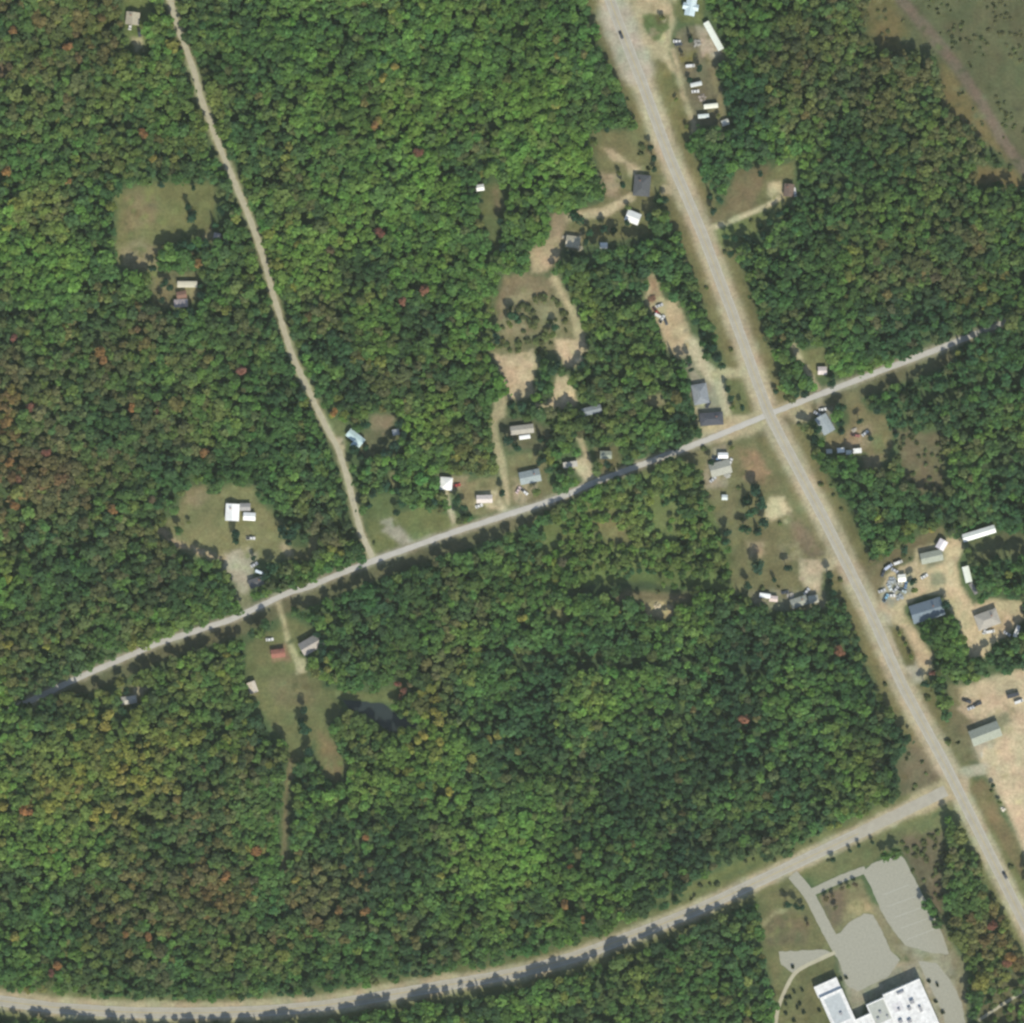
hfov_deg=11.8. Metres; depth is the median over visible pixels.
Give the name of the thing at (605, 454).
cottage
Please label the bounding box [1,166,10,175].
autumn tree
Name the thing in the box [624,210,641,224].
house
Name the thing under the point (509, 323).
broadleaf tree
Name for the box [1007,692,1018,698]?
box truck
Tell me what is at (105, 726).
autumn tree
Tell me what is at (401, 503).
broadleaf tree
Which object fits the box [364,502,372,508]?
conifer
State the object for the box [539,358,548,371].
broadleaf tree
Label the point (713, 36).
mobile home
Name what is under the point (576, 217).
broadleaf tree
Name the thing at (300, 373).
forest track
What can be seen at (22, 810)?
autumn tree
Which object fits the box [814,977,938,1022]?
public building
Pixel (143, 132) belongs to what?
autumn tree
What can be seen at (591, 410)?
house
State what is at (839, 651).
autumn tree
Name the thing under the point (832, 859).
broadleaf tree
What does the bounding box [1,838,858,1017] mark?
road markings
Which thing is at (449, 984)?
road markings
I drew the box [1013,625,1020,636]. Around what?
box truck
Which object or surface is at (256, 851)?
autumn tree
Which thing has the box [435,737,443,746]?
autumn tree
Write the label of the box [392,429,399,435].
shed
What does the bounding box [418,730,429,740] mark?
autumn tree
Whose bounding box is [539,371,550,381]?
broadleaf tree
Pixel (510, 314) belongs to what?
broadleaf tree
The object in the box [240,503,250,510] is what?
shed
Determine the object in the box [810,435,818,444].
broadleaf tree
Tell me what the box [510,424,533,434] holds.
house
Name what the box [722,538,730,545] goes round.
broadleaf tree
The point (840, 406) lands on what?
broadleaf tree
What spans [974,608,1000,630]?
house
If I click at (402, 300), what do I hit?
autumn tree
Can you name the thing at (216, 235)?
shed
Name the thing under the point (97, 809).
autumn tree
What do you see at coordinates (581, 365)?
broadleaf tree
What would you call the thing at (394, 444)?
broadleaf tree
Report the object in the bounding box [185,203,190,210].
broadleaf tree
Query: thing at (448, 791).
autumn tree
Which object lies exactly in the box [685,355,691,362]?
broadleaf tree
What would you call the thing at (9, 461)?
autumn tree
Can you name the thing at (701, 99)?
scrap pile
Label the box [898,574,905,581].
shed
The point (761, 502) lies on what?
broadleaf tree
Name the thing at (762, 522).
broadleaf tree
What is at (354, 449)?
broadleaf tree
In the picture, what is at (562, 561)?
broadleaf tree
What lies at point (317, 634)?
broadleaf tree
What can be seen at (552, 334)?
broadleaf tree
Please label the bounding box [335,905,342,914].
autumn tree
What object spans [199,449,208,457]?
autumn tree
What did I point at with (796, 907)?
broadleaf tree
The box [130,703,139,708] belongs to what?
broadleaf tree
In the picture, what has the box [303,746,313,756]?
broadleaf tree
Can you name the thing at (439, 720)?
autumn tree
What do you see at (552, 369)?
broadleaf tree
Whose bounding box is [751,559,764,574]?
broadleaf tree
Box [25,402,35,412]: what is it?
autumn tree
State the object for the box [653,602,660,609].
scrap pile
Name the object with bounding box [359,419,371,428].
broadleaf tree
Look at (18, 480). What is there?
autumn tree
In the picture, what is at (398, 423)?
broadleaf tree
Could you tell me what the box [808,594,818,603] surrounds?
garage
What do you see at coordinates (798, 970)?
curved footpath
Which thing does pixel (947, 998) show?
service yard
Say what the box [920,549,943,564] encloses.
workshop
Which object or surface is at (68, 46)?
autumn tree
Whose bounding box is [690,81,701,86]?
camper trailer
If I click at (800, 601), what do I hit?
house
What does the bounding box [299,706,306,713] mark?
broadleaf tree
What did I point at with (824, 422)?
house
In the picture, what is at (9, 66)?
broadleaf tree
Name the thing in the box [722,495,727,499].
shed
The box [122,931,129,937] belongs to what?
autumn tree
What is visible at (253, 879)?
broadleaf tree
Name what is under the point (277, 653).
farmhouse
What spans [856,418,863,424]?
broadleaf tree
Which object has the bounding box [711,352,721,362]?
broadleaf tree
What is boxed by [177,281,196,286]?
mobile home
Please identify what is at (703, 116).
camper trailer
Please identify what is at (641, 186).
house
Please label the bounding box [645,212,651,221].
broadleaf tree
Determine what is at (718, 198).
broadleaf tree
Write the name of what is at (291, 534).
broadleaf tree
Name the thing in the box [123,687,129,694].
broadleaf tree
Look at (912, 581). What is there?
broadleaf tree
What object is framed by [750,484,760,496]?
broadleaf tree
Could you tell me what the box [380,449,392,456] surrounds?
broadleaf tree
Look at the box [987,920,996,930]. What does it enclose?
autumn tree
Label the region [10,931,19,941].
autumn tree
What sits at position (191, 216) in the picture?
conifer
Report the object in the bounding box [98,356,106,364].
autumn tree
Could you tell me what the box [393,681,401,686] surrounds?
autumn tree
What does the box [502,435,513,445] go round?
broadleaf tree
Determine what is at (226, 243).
broadleaf tree
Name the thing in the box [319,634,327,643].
broadleaf tree
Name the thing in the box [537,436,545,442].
conifer
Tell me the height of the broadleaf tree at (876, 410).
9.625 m
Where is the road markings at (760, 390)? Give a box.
[610,0,1023,921]
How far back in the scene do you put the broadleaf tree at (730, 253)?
2992.81 m
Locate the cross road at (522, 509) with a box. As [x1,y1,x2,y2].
[8,319,1005,708]
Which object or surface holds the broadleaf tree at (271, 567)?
on the ground at (150, 222)
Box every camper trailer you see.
[519,434,529,439]
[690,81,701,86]
[698,113,708,118]
[704,103,718,108]
[759,593,770,597]
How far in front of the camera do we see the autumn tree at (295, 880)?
2989.83 m
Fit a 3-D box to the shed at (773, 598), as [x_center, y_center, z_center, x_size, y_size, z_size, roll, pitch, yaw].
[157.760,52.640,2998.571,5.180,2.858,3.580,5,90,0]
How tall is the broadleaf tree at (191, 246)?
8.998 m
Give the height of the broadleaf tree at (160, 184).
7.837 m
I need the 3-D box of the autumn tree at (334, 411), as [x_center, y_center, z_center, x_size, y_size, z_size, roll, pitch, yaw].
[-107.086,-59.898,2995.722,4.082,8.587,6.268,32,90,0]
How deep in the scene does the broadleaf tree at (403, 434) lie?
2991.74 m
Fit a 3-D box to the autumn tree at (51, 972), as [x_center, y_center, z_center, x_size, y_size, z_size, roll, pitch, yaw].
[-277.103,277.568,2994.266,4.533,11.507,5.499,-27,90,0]
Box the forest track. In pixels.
[168,0,373,557]
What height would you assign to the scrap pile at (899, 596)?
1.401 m
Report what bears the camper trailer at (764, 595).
on the ground at (150, 222)
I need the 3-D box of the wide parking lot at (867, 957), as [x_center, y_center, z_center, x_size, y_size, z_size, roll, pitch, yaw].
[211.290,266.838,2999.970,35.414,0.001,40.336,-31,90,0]
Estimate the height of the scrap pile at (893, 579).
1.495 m
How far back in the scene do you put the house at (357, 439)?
2996.77 m
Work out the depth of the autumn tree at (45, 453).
2989.78 m
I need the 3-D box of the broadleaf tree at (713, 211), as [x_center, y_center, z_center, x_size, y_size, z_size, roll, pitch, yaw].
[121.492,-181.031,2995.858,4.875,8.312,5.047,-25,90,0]
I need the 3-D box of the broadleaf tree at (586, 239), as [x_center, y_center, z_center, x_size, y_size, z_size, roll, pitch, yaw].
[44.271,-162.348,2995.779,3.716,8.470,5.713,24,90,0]
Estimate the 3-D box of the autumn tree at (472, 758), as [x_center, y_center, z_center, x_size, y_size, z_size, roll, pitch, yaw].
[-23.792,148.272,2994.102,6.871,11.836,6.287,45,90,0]
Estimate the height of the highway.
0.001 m
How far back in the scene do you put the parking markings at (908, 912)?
2999.95 m
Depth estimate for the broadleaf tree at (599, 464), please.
2992.50 m
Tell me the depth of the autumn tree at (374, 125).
2989.30 m
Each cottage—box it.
[174,299,187,307]
[600,451,611,458]
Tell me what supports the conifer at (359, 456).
on the ground at (150, 222)
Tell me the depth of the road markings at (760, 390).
2999.90 m
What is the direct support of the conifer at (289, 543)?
on the ground at (150, 222)
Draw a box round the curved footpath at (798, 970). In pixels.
[774,951,835,1022]
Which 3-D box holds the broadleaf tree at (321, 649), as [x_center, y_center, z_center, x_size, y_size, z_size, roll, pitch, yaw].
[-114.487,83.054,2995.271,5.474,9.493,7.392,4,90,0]
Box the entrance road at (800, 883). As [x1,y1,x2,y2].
[789,871,844,956]
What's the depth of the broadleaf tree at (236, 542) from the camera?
2992.63 m
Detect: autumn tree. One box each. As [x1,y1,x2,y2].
[0,801,7,810]
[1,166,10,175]
[2,639,13,649]
[5,457,14,467]
[8,25,16,33]
[10,333,17,340]
[10,501,19,509]
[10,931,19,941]
[15,474,21,483]
[19,805,26,815]
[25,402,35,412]
[27,808,33,815]
[41,449,50,457]
[42,644,49,649]
[48,969,54,976]
[53,961,61,969]
[62,43,72,50]
[89,813,98,822]
[91,806,102,814]
[94,346,105,357]
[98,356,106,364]
[98,719,111,730]
[100,800,114,812]
[101,708,113,720]
[108,504,117,514]
[112,810,117,818]
[114,775,126,785]
[117,763,127,774]
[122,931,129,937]
[125,785,135,793]
[128,402,134,412]
[138,128,147,138]
[145,932,151,941]
[149,154,156,162]
[194,258,202,268]
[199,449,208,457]
[221,871,230,881]
[236,365,246,374]
[245,844,251,852]
[250,845,261,856]
[291,876,299,883]
[330,407,337,416]
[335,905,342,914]
[360,907,370,915]
[362,834,368,840]
[371,120,379,129]
[373,116,381,123]
[374,227,384,237]
[379,73,387,82]
[391,63,398,70]
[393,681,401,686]
[398,296,405,305]
[400,687,406,694]
[413,148,423,156]
[414,735,421,744]
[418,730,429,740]
[419,284,428,295]
[429,707,440,717]
[433,715,443,726]
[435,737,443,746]
[436,872,444,878]
[445,786,453,795]
[466,753,476,763]
[485,735,492,743]
[493,729,500,739]
[517,614,527,621]
[561,899,567,909]
[737,714,749,723]
[834,645,844,655]
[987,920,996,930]
[1002,960,1011,967]
[1004,952,1016,962]
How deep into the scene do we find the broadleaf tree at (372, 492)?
2991.99 m
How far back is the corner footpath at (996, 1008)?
2999.95 m
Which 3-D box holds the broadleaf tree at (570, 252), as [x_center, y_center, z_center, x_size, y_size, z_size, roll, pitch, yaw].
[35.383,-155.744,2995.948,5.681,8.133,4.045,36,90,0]
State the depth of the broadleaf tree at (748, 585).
2992.55 m
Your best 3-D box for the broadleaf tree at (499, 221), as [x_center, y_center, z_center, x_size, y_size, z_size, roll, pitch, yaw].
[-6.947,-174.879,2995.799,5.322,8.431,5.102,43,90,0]
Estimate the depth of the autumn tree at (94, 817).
2989.49 m
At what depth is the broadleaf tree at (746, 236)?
2993.12 m
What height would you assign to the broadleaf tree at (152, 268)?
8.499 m
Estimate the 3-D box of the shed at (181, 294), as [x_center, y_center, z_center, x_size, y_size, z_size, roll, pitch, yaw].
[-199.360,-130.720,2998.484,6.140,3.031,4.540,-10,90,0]
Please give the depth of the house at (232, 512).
2996.53 m
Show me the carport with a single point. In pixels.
(571, 464)
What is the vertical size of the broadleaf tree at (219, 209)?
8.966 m
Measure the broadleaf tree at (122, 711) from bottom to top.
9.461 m
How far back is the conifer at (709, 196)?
2998.08 m
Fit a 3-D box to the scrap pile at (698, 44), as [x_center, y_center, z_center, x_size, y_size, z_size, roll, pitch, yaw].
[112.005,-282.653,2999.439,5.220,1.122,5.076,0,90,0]
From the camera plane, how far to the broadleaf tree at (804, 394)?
2991.76 m
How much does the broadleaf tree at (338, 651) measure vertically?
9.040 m
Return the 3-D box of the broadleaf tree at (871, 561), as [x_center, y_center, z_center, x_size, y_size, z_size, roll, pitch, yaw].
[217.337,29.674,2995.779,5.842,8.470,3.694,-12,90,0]
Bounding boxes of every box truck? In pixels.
[969,582,977,594]
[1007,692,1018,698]
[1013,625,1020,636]
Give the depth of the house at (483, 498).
2996.89 m
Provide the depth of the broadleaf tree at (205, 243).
2992.61 m
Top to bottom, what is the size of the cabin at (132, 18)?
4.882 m
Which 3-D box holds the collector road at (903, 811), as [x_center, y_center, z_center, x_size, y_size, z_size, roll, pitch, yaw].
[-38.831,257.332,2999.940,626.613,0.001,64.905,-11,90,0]
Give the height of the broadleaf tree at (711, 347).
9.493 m
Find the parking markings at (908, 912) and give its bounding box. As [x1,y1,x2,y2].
[884,885,933,939]
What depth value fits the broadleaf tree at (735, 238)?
2993.08 m
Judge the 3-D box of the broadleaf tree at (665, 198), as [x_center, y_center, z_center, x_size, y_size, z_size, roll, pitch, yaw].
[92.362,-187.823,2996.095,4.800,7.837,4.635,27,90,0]
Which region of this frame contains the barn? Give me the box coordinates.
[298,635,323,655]
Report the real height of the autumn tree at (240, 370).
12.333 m
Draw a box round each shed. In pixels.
[176,290,186,298]
[213,232,220,238]
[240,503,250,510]
[247,680,257,693]
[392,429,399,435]
[476,184,483,190]
[600,243,607,247]
[718,453,727,458]
[721,118,729,125]
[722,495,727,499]
[769,596,777,601]
[818,367,826,374]
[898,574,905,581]
[935,538,947,550]
[962,525,995,541]
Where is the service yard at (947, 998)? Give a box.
[918,961,964,1022]
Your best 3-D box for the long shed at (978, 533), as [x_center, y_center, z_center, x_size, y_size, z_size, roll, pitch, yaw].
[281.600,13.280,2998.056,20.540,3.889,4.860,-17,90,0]
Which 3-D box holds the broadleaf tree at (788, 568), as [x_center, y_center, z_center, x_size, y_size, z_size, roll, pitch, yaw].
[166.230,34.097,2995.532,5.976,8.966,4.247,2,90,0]
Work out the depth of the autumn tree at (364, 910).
2989.08 m
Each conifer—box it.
[187,211,197,222]
[197,281,203,289]
[211,221,218,228]
[285,540,291,545]
[296,718,304,723]
[301,775,307,782]
[319,663,324,670]
[356,451,363,459]
[362,444,368,451]
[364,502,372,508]
[507,401,514,409]
[514,318,521,323]
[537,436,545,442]
[611,227,616,233]
[671,410,682,420]
[698,329,705,336]
[706,193,712,199]
[742,494,752,504]
[750,241,756,248]
[753,527,761,535]
[838,428,844,435]
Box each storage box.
[837,448,844,452]
[853,448,861,453]
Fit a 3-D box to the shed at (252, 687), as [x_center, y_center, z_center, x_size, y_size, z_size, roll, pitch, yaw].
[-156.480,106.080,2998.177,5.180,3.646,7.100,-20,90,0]
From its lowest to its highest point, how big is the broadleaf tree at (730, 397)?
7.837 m
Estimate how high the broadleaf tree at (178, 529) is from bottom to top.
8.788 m
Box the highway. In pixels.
[604,0,1023,932]
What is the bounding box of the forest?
[0,0,1023,1022]
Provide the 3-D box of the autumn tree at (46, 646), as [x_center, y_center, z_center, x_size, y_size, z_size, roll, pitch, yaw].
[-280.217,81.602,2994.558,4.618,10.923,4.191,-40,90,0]
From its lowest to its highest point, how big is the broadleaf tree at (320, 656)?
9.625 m
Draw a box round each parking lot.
[779,950,829,972]
[836,914,899,990]
[864,856,948,954]
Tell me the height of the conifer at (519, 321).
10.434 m
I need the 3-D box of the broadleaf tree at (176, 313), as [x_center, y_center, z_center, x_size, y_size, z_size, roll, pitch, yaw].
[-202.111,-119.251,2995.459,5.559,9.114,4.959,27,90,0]
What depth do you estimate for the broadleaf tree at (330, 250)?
2989.52 m
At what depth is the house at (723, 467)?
2996.51 m
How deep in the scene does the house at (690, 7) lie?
2996.70 m
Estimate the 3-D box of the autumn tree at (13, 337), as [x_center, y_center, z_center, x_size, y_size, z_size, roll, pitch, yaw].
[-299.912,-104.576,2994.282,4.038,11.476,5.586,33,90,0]
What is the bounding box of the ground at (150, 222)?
[0,0,1023,1022]
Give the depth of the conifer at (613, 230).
2997.74 m
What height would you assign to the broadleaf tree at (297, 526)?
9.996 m
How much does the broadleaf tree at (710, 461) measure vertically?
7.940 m
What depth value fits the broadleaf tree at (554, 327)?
2992.86 m
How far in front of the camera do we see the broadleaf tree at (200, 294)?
2992.27 m
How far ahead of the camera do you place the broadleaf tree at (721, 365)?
2992.35 m
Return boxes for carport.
[563,461,577,467]
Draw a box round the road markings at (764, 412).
[606,2,1013,911]
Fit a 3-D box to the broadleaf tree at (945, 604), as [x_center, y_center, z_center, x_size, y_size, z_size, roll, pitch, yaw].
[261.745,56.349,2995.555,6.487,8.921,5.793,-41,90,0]
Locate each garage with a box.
[243,512,255,520]
[565,235,580,247]
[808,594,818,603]
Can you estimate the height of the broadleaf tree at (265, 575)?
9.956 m
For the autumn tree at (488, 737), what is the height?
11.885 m
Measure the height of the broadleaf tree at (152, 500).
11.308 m
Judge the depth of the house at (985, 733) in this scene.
2995.74 m
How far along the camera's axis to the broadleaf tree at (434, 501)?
2992.64 m
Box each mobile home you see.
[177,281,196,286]
[703,21,723,50]
[962,566,971,582]
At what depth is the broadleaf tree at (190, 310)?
2992.36 m
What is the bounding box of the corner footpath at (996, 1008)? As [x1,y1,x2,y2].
[978,990,1023,1021]
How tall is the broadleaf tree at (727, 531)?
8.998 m
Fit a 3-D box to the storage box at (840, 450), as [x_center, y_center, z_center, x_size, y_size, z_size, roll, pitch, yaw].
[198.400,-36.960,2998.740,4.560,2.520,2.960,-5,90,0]
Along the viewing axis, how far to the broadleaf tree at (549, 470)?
2991.82 m
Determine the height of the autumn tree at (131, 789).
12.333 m
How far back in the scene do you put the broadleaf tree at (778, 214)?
2992.71 m
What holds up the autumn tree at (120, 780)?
on the ground at (150, 222)
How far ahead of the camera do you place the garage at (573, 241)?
2996.65 m
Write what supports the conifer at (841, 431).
on the ground at (150, 222)
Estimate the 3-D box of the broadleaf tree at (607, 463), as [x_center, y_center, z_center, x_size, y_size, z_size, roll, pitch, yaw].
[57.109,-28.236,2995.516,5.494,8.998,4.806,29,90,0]
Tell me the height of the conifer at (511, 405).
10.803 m
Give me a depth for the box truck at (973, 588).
2997.40 m
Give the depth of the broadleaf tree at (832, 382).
2992.32 m
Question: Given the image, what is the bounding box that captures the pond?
[343,699,417,732]
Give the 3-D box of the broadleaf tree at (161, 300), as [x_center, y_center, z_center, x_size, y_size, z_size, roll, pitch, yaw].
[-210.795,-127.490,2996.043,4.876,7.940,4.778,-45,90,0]
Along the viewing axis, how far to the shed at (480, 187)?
2997.31 m
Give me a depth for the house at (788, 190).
2996.73 m
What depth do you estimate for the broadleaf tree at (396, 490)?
2991.74 m
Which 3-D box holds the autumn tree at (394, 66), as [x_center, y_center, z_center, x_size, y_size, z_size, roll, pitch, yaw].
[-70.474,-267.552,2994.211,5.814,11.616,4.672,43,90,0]
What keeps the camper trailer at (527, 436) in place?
on the ground at (150, 222)
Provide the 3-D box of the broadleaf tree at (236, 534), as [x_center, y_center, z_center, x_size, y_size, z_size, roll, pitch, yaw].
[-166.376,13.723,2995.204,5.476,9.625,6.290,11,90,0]
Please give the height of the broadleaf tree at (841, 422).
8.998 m
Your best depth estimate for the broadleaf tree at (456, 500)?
2992.18 m
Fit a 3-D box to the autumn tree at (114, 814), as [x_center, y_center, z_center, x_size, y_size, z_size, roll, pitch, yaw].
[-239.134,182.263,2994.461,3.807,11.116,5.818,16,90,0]
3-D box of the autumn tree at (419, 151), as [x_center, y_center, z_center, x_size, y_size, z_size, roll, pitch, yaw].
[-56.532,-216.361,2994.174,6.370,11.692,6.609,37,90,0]
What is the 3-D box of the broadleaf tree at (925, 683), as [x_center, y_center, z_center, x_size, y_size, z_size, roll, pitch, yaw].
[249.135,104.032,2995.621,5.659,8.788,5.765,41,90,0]
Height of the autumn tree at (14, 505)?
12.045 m
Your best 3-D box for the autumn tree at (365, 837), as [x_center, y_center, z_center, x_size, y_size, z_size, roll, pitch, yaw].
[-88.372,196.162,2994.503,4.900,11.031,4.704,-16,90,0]
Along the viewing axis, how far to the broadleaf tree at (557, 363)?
2992.34 m
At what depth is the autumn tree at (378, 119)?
2989.86 m
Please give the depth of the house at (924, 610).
2995.14 m
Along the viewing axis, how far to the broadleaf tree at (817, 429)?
2992.11 m
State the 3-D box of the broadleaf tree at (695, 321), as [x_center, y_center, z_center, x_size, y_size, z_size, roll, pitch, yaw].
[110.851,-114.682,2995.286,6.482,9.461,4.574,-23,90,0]
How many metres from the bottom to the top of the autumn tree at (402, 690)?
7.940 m
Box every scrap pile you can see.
[648,295,655,301]
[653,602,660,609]
[694,39,700,46]
[698,94,705,101]
[787,593,793,598]
[887,577,895,585]
[896,593,903,600]
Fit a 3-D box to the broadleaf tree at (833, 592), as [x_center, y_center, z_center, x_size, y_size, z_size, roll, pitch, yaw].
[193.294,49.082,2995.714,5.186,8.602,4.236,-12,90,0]
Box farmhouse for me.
[271,648,285,658]
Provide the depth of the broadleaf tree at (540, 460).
2992.22 m
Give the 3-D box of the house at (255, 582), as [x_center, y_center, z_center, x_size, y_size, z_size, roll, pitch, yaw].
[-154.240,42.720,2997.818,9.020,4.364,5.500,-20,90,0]
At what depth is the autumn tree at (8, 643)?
2989.28 m
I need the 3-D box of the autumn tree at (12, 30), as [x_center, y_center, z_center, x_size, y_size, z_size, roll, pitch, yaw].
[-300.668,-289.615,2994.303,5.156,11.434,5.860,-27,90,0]
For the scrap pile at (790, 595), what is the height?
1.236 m
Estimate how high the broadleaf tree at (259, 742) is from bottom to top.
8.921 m
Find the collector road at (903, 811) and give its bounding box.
[0,785,948,1018]
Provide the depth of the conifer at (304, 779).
2996.97 m
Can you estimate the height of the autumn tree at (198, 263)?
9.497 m
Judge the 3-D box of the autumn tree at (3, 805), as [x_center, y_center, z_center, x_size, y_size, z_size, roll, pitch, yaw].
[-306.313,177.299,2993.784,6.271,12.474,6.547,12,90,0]
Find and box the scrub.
[90,0,1023,1022]
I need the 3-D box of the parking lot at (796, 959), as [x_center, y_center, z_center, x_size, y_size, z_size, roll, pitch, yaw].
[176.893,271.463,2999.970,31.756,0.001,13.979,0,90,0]
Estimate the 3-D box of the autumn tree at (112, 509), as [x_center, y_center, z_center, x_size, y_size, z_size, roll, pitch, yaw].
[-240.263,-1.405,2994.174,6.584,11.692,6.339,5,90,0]
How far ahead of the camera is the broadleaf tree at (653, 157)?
2992.87 m
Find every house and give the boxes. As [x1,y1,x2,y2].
[225,503,239,520]
[248,576,264,588]
[346,429,364,446]
[439,477,452,490]
[476,495,492,502]
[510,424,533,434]
[518,468,541,484]
[581,404,601,415]
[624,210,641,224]
[633,174,650,196]
[682,0,698,15]
[691,383,709,404]
[699,412,723,425]
[709,459,731,477]
[783,183,794,196]
[790,595,807,608]
[815,413,834,435]
[908,597,944,623]
[968,721,1002,745]
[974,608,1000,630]
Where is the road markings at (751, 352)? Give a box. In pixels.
[615,0,1023,911]
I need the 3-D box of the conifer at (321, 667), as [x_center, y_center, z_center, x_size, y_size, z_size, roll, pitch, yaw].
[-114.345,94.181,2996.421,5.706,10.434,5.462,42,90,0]
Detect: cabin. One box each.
[121,695,136,704]
[125,11,139,24]
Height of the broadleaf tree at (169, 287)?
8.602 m
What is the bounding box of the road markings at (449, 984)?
[0,833,858,1012]
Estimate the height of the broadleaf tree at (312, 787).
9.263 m
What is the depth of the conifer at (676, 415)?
2995.68 m
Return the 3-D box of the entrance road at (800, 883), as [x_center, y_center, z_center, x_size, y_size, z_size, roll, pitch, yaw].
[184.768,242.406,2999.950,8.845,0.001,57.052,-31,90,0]
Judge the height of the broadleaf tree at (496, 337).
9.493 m
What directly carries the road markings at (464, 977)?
on the collector road at (903, 811)
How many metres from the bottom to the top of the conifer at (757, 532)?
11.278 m
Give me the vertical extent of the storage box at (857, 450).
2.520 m
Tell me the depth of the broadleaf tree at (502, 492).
2992.68 m
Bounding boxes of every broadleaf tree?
[5,62,12,70]
[117,705,127,716]
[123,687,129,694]
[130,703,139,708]
[148,265,156,271]
[148,496,156,503]
[157,181,164,187]
[158,296,164,303]
[159,278,168,287]
[166,284,173,290]
[172,243,178,250]
[172,309,179,317]
[174,526,182,534]
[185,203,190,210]
[186,242,195,249]
[187,306,194,315]
[196,292,205,297]
[201,239,208,248]
[216,206,223,215]
[221,239,229,247]
[231,529,239,538]
[232,538,238,544]
[250,876,258,884]
[255,738,262,746]
[259,571,270,580]
[265,562,278,574]
[277,524,286,539]
[286,529,297,540]
[290,522,300,531]
[297,722,311,735]
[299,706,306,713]
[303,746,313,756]
[307,784,316,791]
[312,630,321,637]
[316,653,324,662]
[318,643,325,655]
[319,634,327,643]
[325,247,334,253]
[335,647,342,656]
[349,445,359,454]
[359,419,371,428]
[369,488,376,498]
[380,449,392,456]
[381,481,390,492]
[388,440,399,451]
[393,509,400,515]
[394,418,404,428]
[394,487,401,496]
[396,498,405,508]
[400,430,406,438]
[431,497,438,504]
[452,495,460,505]
[459,505,467,510]
[492,332,499,344]
[496,217,503,224]
[499,243,506,252]
[499,489,504,496]
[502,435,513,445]
[506,320,512,328]
[507,311,518,319]
[511,442,521,452]
[517,402,525,412]
[531,488,540,496]
[535,381,544,389]
[536,456,545,465]
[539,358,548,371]
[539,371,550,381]
[543,466,553,472]
[546,363,557,374]
[549,331,555,337]
[551,323,559,330]
[553,361,561,368]
[558,557,566,567]
[566,249,574,256]
[568,211,584,225]
[577,361,585,369]
[582,237,588,245]
[585,229,593,236]
[596,462,602,468]
[600,224,607,232]
[603,460,610,468]
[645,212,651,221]
[651,154,656,161]
[663,196,668,203]
[665,417,674,424]
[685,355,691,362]
[691,317,699,324]
[696,64,701,71]
[704,342,716,351]
[707,459,713,464]
[710,207,716,215]
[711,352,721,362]
[715,195,723,204]
[717,363,725,369]
[722,233,729,238]
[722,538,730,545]
[723,528,731,536]
[726,250,734,257]
[727,395,734,401]
[731,234,737,241]
[738,524,751,534]
[742,233,750,240]
[743,581,751,589]
[745,507,758,518]
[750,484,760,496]
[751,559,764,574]
[755,496,766,509]
[758,517,768,528]
[760,231,766,239]
[775,211,783,217]
[783,565,792,570]
[783,901,792,908]
[793,903,800,909]
[800,389,809,397]
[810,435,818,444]
[811,426,821,433]
[825,570,833,578]
[827,379,835,388]
[829,589,836,595]
[829,856,835,862]
[835,403,846,411]
[835,420,843,426]
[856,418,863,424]
[868,559,877,563]
[873,405,882,413]
[900,544,907,553]
[909,578,916,585]
[911,587,917,592]
[918,525,928,533]
[920,679,930,687]
[941,600,950,608]
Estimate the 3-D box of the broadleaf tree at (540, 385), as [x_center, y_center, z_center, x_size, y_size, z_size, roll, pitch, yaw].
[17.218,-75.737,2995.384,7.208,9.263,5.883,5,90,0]
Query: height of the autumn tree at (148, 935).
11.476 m
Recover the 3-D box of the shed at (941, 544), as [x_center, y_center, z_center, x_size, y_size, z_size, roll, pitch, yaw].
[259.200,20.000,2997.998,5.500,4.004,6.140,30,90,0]
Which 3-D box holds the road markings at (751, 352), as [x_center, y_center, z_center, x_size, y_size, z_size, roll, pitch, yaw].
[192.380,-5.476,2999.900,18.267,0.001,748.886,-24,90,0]
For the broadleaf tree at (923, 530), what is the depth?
2992.02 m
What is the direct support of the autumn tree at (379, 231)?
on the ground at (150, 222)
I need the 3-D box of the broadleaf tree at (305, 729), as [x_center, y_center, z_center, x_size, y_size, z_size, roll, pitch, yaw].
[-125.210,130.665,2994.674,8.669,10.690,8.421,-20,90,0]
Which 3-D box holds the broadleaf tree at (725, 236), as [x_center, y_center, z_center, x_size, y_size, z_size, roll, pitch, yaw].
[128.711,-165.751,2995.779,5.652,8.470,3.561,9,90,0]
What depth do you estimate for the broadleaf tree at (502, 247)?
2992.71 m
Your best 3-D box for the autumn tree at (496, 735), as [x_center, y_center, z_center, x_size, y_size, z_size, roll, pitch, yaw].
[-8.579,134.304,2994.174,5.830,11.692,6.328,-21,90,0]
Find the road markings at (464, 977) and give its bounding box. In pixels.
[3,829,856,1007]
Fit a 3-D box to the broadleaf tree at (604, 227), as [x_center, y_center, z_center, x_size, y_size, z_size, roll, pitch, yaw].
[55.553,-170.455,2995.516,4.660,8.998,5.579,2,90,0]
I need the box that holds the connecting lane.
[811,867,866,894]
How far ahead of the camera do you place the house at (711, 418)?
2996.82 m
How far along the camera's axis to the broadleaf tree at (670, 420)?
2992.37 m

